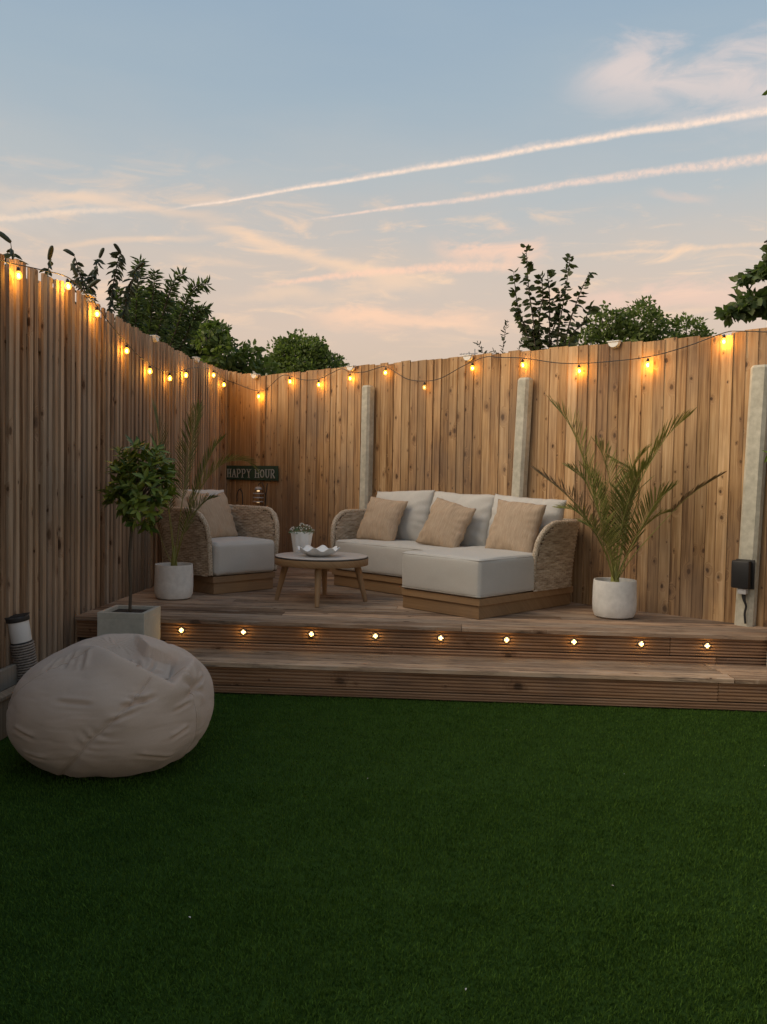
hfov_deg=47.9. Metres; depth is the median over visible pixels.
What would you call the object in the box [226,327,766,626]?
board fence
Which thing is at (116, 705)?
bean bag
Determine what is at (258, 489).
jar lantern
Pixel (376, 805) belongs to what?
lawn
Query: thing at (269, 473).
sign
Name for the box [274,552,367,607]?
coffee table
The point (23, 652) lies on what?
wicker lantern
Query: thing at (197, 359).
fence light
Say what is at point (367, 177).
sky
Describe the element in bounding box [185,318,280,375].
round leaved bush
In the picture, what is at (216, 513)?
cushion
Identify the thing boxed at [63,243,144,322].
butterfly bush
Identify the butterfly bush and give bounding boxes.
[0,231,100,298]
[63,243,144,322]
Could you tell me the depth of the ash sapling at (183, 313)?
11.10 m
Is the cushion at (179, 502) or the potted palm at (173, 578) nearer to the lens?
the potted palm at (173, 578)
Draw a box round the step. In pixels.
[183,648,766,710]
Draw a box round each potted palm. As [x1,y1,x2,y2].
[148,399,260,599]
[531,396,726,619]
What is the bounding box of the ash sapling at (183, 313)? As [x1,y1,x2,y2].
[112,255,215,358]
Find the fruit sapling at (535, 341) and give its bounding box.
[507,243,600,350]
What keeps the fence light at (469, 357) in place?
attached to the board fence at (334, 444)
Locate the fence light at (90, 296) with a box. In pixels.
[82,294,95,300]
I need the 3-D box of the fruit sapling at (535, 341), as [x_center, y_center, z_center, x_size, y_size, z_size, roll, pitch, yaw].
[1.661,-0.780,8.595,0.927,3.711,0.272,1,2,-4]
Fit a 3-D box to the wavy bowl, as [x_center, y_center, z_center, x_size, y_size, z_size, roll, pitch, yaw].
[-0.509,0.309,6.795,0.325,0.076,0.325,2,3,26]
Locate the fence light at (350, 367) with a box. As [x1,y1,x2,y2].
[346,365,355,370]
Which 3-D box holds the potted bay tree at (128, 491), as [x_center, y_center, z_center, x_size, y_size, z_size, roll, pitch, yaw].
[-1.632,0.215,5.710,0.565,1.438,0.586,1,2,4]
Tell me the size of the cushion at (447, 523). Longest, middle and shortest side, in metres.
0.437 x 0.435 x 0.170 m
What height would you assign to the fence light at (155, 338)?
0.057 m
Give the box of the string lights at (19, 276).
[0,259,766,397]
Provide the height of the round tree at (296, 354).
5.283 m
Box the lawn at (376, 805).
[0,693,766,1023]
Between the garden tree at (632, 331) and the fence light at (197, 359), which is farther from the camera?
the garden tree at (632, 331)
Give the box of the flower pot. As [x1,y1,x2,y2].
[289,523,313,552]
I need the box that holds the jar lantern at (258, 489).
[253,482,267,505]
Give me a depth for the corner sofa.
6.63 m
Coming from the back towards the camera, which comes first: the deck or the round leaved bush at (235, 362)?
the round leaved bush at (235, 362)
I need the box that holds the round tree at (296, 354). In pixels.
[255,328,349,375]
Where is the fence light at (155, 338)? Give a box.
[150,335,159,341]
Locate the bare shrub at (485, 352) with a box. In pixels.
[473,320,522,353]
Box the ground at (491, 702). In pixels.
[214,692,766,711]
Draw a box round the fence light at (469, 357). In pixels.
[462,354,474,361]
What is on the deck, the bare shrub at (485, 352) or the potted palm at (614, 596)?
the potted palm at (614, 596)
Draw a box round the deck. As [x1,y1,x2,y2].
[75,565,766,665]
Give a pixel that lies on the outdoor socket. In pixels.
(743, 576)
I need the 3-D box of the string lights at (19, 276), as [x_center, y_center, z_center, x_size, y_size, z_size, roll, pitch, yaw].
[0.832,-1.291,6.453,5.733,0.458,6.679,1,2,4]
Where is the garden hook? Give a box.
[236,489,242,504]
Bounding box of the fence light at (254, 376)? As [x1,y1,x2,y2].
[250,374,259,378]
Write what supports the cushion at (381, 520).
on the corner sofa
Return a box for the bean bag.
[6,633,213,777]
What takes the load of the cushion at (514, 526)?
on the corner sofa
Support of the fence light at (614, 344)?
attached to the board fence at (334, 444)
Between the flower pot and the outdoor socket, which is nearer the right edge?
the outdoor socket
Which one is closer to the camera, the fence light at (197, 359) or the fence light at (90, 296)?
the fence light at (90, 296)
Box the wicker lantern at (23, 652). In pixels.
[4,612,37,680]
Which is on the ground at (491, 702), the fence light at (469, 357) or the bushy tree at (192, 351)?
the bushy tree at (192, 351)
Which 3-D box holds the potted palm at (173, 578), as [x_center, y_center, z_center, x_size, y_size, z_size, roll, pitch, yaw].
[-1.450,-0.098,6.737,1.037,1.590,0.524,1,2,4]
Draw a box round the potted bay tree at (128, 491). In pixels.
[96,435,179,639]
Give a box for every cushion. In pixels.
[172,488,208,507]
[187,492,237,537]
[356,496,407,540]
[415,497,475,547]
[485,499,546,552]
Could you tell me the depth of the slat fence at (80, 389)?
5.94 m
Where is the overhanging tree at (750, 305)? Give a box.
[714,90,766,327]
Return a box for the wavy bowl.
[297,545,340,556]
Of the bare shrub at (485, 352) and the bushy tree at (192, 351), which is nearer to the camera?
the bare shrub at (485, 352)
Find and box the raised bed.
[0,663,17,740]
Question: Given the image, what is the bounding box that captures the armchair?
[158,489,279,593]
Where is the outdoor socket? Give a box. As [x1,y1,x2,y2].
[731,559,754,623]
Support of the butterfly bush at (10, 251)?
on the ground at (491, 702)
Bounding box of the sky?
[0,0,766,365]
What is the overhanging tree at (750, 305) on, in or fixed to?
on the ground at (491, 702)
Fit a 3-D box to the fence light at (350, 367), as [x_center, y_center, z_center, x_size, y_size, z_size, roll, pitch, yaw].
[-0.325,-1.447,8.720,0.102,0.057,0.060,3,3,43]
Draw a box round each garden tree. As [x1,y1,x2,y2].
[555,295,686,346]
[660,312,722,337]
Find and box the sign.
[226,466,278,480]
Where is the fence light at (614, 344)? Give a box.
[607,340,621,347]
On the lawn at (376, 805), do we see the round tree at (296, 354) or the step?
the step
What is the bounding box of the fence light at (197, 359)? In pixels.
[192,357,200,362]
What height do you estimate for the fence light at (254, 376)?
0.057 m
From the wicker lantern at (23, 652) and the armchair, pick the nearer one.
the wicker lantern at (23, 652)
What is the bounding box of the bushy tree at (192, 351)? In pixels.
[114,278,247,365]
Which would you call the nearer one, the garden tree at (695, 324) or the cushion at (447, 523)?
the cushion at (447, 523)
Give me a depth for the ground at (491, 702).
5.64 m
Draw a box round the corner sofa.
[330,490,579,618]
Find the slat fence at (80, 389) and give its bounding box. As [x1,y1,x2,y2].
[0,253,227,668]

